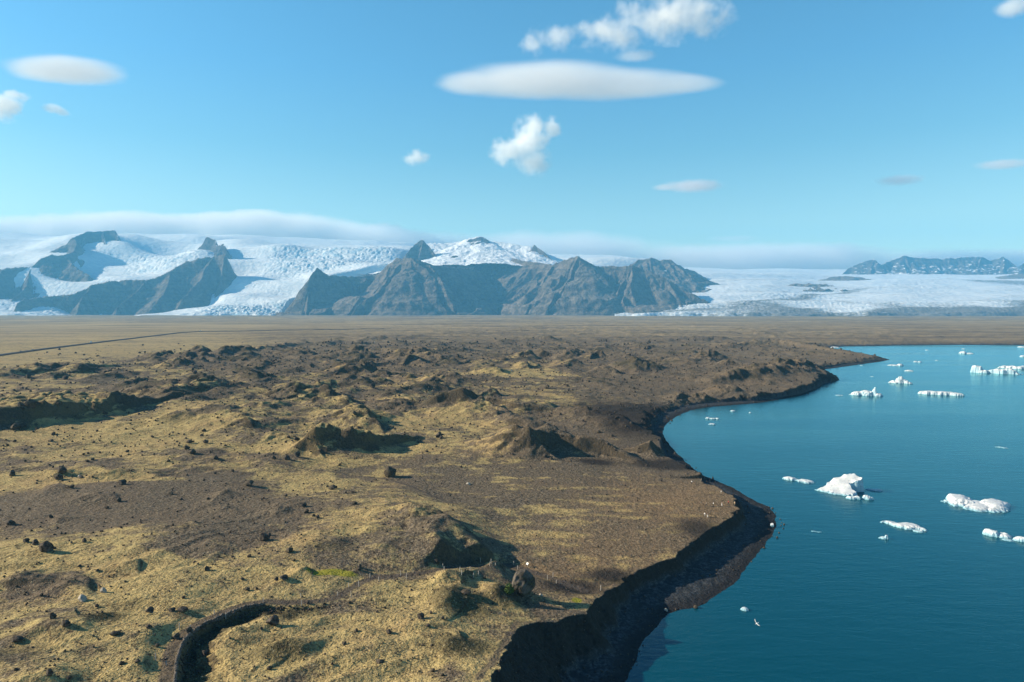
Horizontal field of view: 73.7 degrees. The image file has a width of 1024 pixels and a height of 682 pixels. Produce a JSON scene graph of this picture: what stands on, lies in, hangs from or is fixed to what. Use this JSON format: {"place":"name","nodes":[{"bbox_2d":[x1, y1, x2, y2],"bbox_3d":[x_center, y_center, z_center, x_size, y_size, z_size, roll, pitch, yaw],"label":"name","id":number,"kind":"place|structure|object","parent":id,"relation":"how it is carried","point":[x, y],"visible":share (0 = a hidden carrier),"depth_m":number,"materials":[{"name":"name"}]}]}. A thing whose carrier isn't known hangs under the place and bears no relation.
{"place":"outdoors","nodes":[
{"label":"outdoors","id":0,"kind":"place"},
{"bbox_2d":[0,237,92,301],"bbox_3d":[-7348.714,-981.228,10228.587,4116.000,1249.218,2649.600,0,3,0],"label":"mountain","id":1,"kind":"structure","parent":0,"point":[62,267],"depth_m":9878.30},
{"bbox_2d":[69,230,120,254],"bbox_3d":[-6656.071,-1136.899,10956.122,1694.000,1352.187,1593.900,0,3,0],"label":"mountain","id":2,"kind":"structure","parent":0,"point":[83,239],"depth_m":11106.84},
{"bbox_2d":[14,254,236,314],"bbox_3d":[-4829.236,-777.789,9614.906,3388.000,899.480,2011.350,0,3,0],"label":"mountain","id":3,"kind":"structure","parent":0,"point":[197,282],"depth_m":9261.02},
{"bbox_2d":[0,328,365,355],"bbox_3d":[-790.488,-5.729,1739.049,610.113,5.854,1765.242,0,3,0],"label":"road","id":4,"kind":"structure","parent":0,"point":[11,353],"depth_m":1661.99,"materials":[{"name":"grey asphalt"}]},
{"bbox_2d":[198,237,232,258],"bbox_3d":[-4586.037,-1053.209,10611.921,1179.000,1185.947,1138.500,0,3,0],"label":"mountain","id":5,"kind":"structure","parent":0,"point":[210,244],"depth_m":10565.86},
{"bbox_2d":[0,232,665,315],"bbox_3d":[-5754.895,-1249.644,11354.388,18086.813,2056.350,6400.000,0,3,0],"label":"glacier","id":6,"kind":"object","parent":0,"point":[273,274],"visible":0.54,"depth_m":10309.65,"materials":[{"name":"white ice"}]},
{"bbox_2d":[403,240,436,259],"bbox_3d":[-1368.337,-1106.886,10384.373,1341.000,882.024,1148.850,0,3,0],"label":"mountain","id":7,"kind":"structure","parent":0,"point":[420,250],"depth_m":10346.34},
{"bbox_2d":[369,236,562,273],"bbox_3d":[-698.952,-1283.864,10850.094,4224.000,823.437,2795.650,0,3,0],"label":"snow mountain","id":8,"kind":"structure","parent":0,"point":[466,252],"depth_m":10372.95,"materials":[{"name":"white snow"}]},
{"bbox_2d":[447,255,504,276],"bbox_3d":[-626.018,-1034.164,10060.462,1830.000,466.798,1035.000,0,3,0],"label":"mountain","id":9,"kind":"structure","parent":0,"point":[486,269],"depth_m":9787.80,"materials":[{"name":"grey stone"}]},
{"bbox_2d":[467,237,489,244],"bbox_3d":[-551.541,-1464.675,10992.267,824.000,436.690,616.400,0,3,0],"label":"mountain","id":10,"kind":"structure","parent":0,"point":[477,240],"depth_m":10942.23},
{"bbox_2d":[275,256,708,315],"bbox_3d":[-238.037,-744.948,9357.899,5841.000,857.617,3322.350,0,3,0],"label":"mountain","id":11,"kind":"structure","parent":0,"point":[578,285],"depth_m":8423.44,"materials":[{"name":"grey stone"}]},
{"bbox_2d":[0,315,1023,681],"bbox_3d":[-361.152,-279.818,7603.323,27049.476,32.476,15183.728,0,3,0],"label":"ground","id":12,"kind":"structure","parent":0,"point":[622,547],"depth_m":281.57,"materials":[{"name":"brown soil"}]},
{"bbox_2d":[6,520,15,525],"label":"boulder","id":13,"kind":"object","parent":12,"relation":"on","point":[10,522],"visible":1,"depth_m":218.49,"materials":[{"name":"grey stone"}]},
{"bbox_2d":[9,470,15,475],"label":"boulder","id":14,"kind":"object","parent":12,"relation":"on","point":[12,473],"visible":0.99,"depth_m":291.28,"materials":[{"name":"grey stone"}]},
{"bbox_2d":[10,423,22,429],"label":"boulder","id":15,"kind":"object","parent":12,"relation":"on","point":[16,426],"visible":1,"depth_m":415.01,"materials":[{"name":"grey stone"}]},
{"bbox_2d":[11,635,23,641],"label":"boulder","id":16,"kind":"object","parent":12,"relation":"on","point":[16,638],"visible":1,"depth_m":132.24,"materials":[{"name":"grey stone"}]},
{"bbox_2d":[18,402,24,407],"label":"boulder","id":17,"kind":"object","parent":12,"relation":"on","point":[20,404],"visible":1,"depth_m":431.07,"materials":[{"name":"grey stone"}]},
{"bbox_2d":[24,399,37,408],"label":"boulder","id":18,"kind":"object","parent":12,"relation":"on","point":[30,403],"visible":1,"depth_m":434.60,"materials":[{"name":"grey stone"}]},
{"bbox_2d":[32,539,38,544],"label":"boulder","id":19,"kind":"object","parent":12,"relation":"on","point":[35,541],"visible":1,"depth_m":195.00,"materials":[{"name":"grey stone"}]},
{"bbox_2d":[39,541,53,551],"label":"boulder","id":20,"kind":"object","parent":12,"relation":"on","point":[46,546],"visible":0.98,"depth_m":187.11,"materials":[{"name":"grey stone"}]},
{"bbox_2d":[46,668,52,675],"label":"boulder","id":21,"kind":"object","parent":12,"relation":"on","point":[49,671],"visible":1,"depth_m":114.31,"materials":[{"name":"grey stone"}]},
{"bbox_2d":[49,612,56,618],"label":"boulder","id":22,"kind":"object","parent":12,"relation":"on","point":[52,615],"visible":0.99,"depth_m":139.04,"materials":[{"name":"grey stone"}]},
{"bbox_2d":[54,474,63,479],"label":"boulder","id":23,"kind":"object","parent":12,"relation":"on","point":[58,477],"visible":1,"depth_m":286.03,"materials":[{"name":"grey stone"}]},
{"bbox_2d":[58,465,66,473],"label":"boulder","id":24,"kind":"object","parent":12,"relation":"on","point":[62,469],"visible":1,"depth_m":293.62,"materials":[{"name":"grey stone"}]},
{"bbox_2d":[62,619,70,626],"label":"boulder","id":25,"kind":"object","parent":12,"relation":"on","point":[66,623],"visible":1,"depth_m":136.12,"materials":[{"name":"grey stone"}]},
{"bbox_2d":[78,594,86,601],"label":"boulder","id":26,"kind":"object","parent":12,"relation":"on","point":[82,598],"visible":1,"depth_m":153.21,"materials":[{"name":"grey stone"}]},
{"bbox_2d":[100,587,106,592],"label":"boulder","id":27,"kind":"object","parent":12,"relation":"on","point":[103,590],"visible":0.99,"depth_m":158.96,"materials":[{"name":"grey stone"}]},
{"bbox_2d":[109,630,120,635],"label":"boulder","id":28,"kind":"object","parent":12,"relation":"on","point":[113,633],"visible":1,"depth_m":134.24,"materials":[{"name":"grey stone"}]},
{"bbox_2d":[118,479,126,484],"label":"boulder","id":29,"kind":"object","parent":12,"relation":"on","point":[122,482],"visible":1,"depth_m":273.86,"materials":[{"name":"grey stone"}]},
{"bbox_2d":[145,606,153,612],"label":"boulder","id":30,"kind":"object","parent":12,"relation":"on","point":[150,609],"visible":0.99,"depth_m":146.91,"materials":[{"name":"grey stone"}]},
{"bbox_2d":[173,633,179,639],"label":"boulder","id":31,"kind":"object","parent":12,"relation":"on","point":[176,636],"visible":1,"depth_m":136.53,"materials":[{"name":"grey stone"}]},
{"bbox_2d":[177,606,187,611],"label":"boulder","id":32,"kind":"object","parent":12,"relation":"on","point":[183,609],"visible":1,"depth_m":147.54,"materials":[{"name":"grey stone"}]},
{"bbox_2d":[186,627,191,632],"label":"boulder","id":33,"kind":"object","parent":12,"relation":"on","point":[188,629],"visible":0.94,"depth_m":138.97,"materials":[{"name":"grey stone"}]},
{"bbox_2d":[199,623,206,629],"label":"boulder","id":34,"kind":"object","parent":12,"relation":"on","point":[203,626],"visible":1,"depth_m":142.54,"materials":[{"name":"grey stone"}]},
{"bbox_2d":[202,649,209,655],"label":"boulder","id":35,"kind":"object","parent":12,"relation":"on","point":[205,652],"visible":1,"depth_m":133.80,"materials":[{"name":"grey stone"}]},
{"bbox_2d":[173,602,264,681],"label":"stone wall","id":36,"kind":"structure","parent":12,"relation":"on","point":[194,630],"depth_m":140.96,"materials":[{"name":"grey stone"}]},
{"bbox_2d":[243,480,253,485],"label":"boulder","id":37,"kind":"object","parent":12,"relation":"on","point":[248,483],"visible":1,"depth_m":276.91,"materials":[{"name":"grey stone"}]},
{"bbox_2d":[177,602,344,681],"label":"rubble","id":38,"kind":"object","parent":12,"relation":"on","point":[236,617],"visible":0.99,"depth_m":145.63,"materials":[{"name":"stone"}]},
{"bbox_2d":[259,533,269,540],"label":"boulder","id":39,"kind":"object","parent":12,"relation":"on","point":[264,537],"visible":1,"depth_m":198.01,"materials":[{"name":"grey stone"}]},
{"bbox_2d":[266,615,278,625],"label":"boulder","id":40,"kind":"object","parent":12,"relation":"on","point":[273,620],"visible":1,"depth_m":144.30,"materials":[{"name":"grey stone"}]},
{"bbox_2d":[279,574,287,579],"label":"boulder","id":41,"kind":"object","parent":12,"relation":"on","point":[284,577],"visible":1,"depth_m":168.07,"materials":[{"name":"grey stone"}]},
{"bbox_2d":[286,547,292,552],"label":"boulder","id":42,"kind":"object","parent":12,"relation":"on","point":[289,549],"visible":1,"depth_m":186.08,"materials":[{"name":"grey stone"}]},
{"bbox_2d":[329,484,335,489],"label":"boulder","id":43,"kind":"object","parent":12,"relation":"on","point":[332,487],"visible":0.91,"depth_m":275.50,"materials":[{"name":"grey stone"}]},
{"bbox_2d":[376,659,384,663],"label":"boulder","id":44,"kind":"object","parent":12,"relation":"on","point":[378,661],"visible":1,"depth_m":129.13,"materials":[{"name":"grey stone"}]},
{"bbox_2d":[384,466,395,476],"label":"boulder","id":45,"kind":"object","parent":12,"relation":"on","point":[389,471],"visible":0.95,"depth_m":305.61,"materials":[{"name":"grey stone"}]},
{"bbox_2d":[417,612,423,618],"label":"boulder","id":46,"kind":"object","parent":12,"relation":"on","point":[420,615],"visible":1,"depth_m":148.68,"materials":[{"name":"grey stone"}]},
{"bbox_2d":[0,336,876,681],"bbox_3d":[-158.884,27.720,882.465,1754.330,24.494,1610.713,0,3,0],"label":"stones","id":47,"kind":"object","parent":12,"relation":"on","point":[354,458],"visible":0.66,"depth_m":448.81,"materials":[{"name":"brown stone"}]},
{"bbox_2d":[461,589,470,594],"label":"boulder","id":48,"kind":"object","parent":12,"relation":"on","point":[465,591],"visible":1,"depth_m":163.22,"materials":[{"name":"grey stone"}]},
{"bbox_2d":[504,583,513,593],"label":"shrub","id":49,"kind":"object","parent":12,"relation":"on","point":[508,588],"visible":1,"depth_m":166.89,"materials":[{"name":"green plant"}]},
{"bbox_2d":[512,569,534,596],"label":"boulder","id":50,"kind":"object","parent":12,"relation":"on","point":[523,582],"visible":0.84,"depth_m":170.12,"materials":[{"name":"grey stone"}]},
{"bbox_2d":[501,388,817,681],"bbox_3d":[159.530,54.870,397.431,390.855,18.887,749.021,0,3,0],"label":"shore stones","id":51,"kind":"object","parent":12,"relation":"on","point":[659,570],"visible":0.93,"depth_m":193.72,"materials":[{"name":"black stone"}]},
{"bbox_2d":[0,0,1023,269],"label":"sky","id":52,"kind":"structure","parent":0,"point":[724,134],"materials":[{"name":"blue"}]},
{"bbox_2d":[529,245,552,260],"bbox_3d":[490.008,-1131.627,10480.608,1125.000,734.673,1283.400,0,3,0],"label":"mountain","id":53,"kind":"structure","parent":0,"point":[538,250],"depth_m":10595.12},
{"bbox_2d":[629,258,720,292],"bbox_3d":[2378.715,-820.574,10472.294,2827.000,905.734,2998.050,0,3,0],"label":"mountain","id":54,"kind":"structure","parent":0,"point":[689,281],"depth_m":9986.87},
{"bbox_2d":[788,283,848,291],"bbox_3d":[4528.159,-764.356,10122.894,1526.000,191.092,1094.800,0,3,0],"label":"mountain","id":55,"kind":"structure","parent":0,"point":[815,286],"depth_m":9965.88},
{"bbox_2d":[615,267,1023,315],"bbox_3d":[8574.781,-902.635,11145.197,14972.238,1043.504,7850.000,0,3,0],"label":"glacier","id":56,"kind":"object","parent":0,"point":[754,292],"visible":0.76,"depth_m":8803.68,"materials":[{"name":"white ice"}]},
{"bbox_2d":[625,345,1023,681],"bbox_3d":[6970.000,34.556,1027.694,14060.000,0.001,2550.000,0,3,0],"label":"lagoon water","id":57,"kind":"structure","parent":0,"point":[846,594],"depth_m":248.98,"materials":[{"name":"blue liquid"}]},
{"bbox_2d":[782,476,814,483],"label":"iceberg","id":58,"kind":"object","parent":57,"relation":"on","point":[805,481],"visible":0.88,"depth_m":326.63,"materials":[{"name":"white ice"}]},
{"bbox_2d":[815,473,864,495],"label":"iceberg","id":59,"kind":"object","parent":57,"relation":"on","point":[848,485],"visible":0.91,"depth_m":307.17,"materials":[{"name":"white ice"}]},
{"bbox_2d":[846,496,860,499],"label":"iceberg","id":60,"kind":"object","parent":57,"relation":"on","point":[853,497],"visible":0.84,"depth_m":295.21,"materials":[{"name":"white ice"}]},
{"bbox_2d":[849,387,882,396],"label":"iceberg","id":61,"kind":"object","parent":57,"relation":"on","point":[873,392],"visible":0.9,"depth_m":647.82,"materials":[{"name":"white ice"}]},
{"bbox_2d":[862,495,874,499],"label":"iceberg","id":62,"kind":"object","parent":57,"relation":"on","point":[865,497],"visible":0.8,"depth_m":294.44,"materials":[{"name":"white ice"}]},
{"bbox_2d":[865,488,881,491],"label":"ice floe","id":63,"kind":"object","parent":57,"relation":"on","point":[879,490],"visible":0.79,"depth_m":308.88,"materials":[{"name":"blue ice"}]},
{"bbox_2d":[888,376,912,383],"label":"iceberg","id":64,"kind":"object","parent":57,"relation":"on","point":[899,380],"visible":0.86,"depth_m":756.68,"materials":[{"name":"white ice"}]},
{"bbox_2d":[880,520,926,531],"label":"ice floe","id":65,"kind":"object","parent":57,"relation":"on","point":[907,526],"visible":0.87,"depth_m":256.35,"materials":[{"name":"white ice"}]},
{"bbox_2d":[918,391,963,395],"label":"iceberg","id":66,"kind":"object","parent":57,"relation":"on","point":[944,393],"visible":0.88,"depth_m":652.76,"materials":[{"name":"white ice"}]},
{"bbox_2d":[941,493,1010,512],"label":"iceberg","id":67,"kind":"object","parent":57,"relation":"on","point":[992,505],"visible":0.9,"depth_m":283.58,"materials":[{"name":"white ice"}]},
{"bbox_2d":[970,365,1023,374],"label":"iceberg","id":68,"kind":"object","parent":57,"relation":"on","point":[976,369],"visible":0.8,"depth_m":873.88,"materials":[{"name":"white ice"}]},
{"bbox_2d":[982,529,1012,538],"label":"iceberg","id":69,"kind":"object","parent":57,"relation":"on","point":[990,532],"visible":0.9,"depth_m":246.63,"materials":[{"name":"white ice"}]},
{"bbox_2d":[998,365,1023,368],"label":"iceberg","id":70,"kind":"object","parent":57,"relation":"on","point":[1012,367],"visible":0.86,"depth_m":944.36,"materials":[{"name":"white ice"}]},
{"bbox_2d":[1012,536,1023,541],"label":"iceberg","id":71,"kind":"object","parent":57,"relation":"on","point":[1019,538],"visible":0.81,"depth_m":241.83,"materials":[{"name":"white ice"}]},
{"bbox_2d":[817,276,870,280],"bbox_3d":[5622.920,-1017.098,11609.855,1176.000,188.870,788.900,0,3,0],"label":"mountain","id":72,"kind":"structure","parent":0,"point":[844,278],"depth_m":11421.25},
{"bbox_2d":[843,255,1023,274],"bbox_3d":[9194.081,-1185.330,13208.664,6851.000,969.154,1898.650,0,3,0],"label":"mountain","id":73,"kind":"structure","parent":0,"point":[904,264],"depth_m":13220.01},
{"bbox_2d":[996,273,1023,278],"bbox_3d":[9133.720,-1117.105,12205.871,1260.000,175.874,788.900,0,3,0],"label":"mountain","id":74,"kind":"structure","parent":0,"point":[1017,276],"depth_m":12025.45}
]}

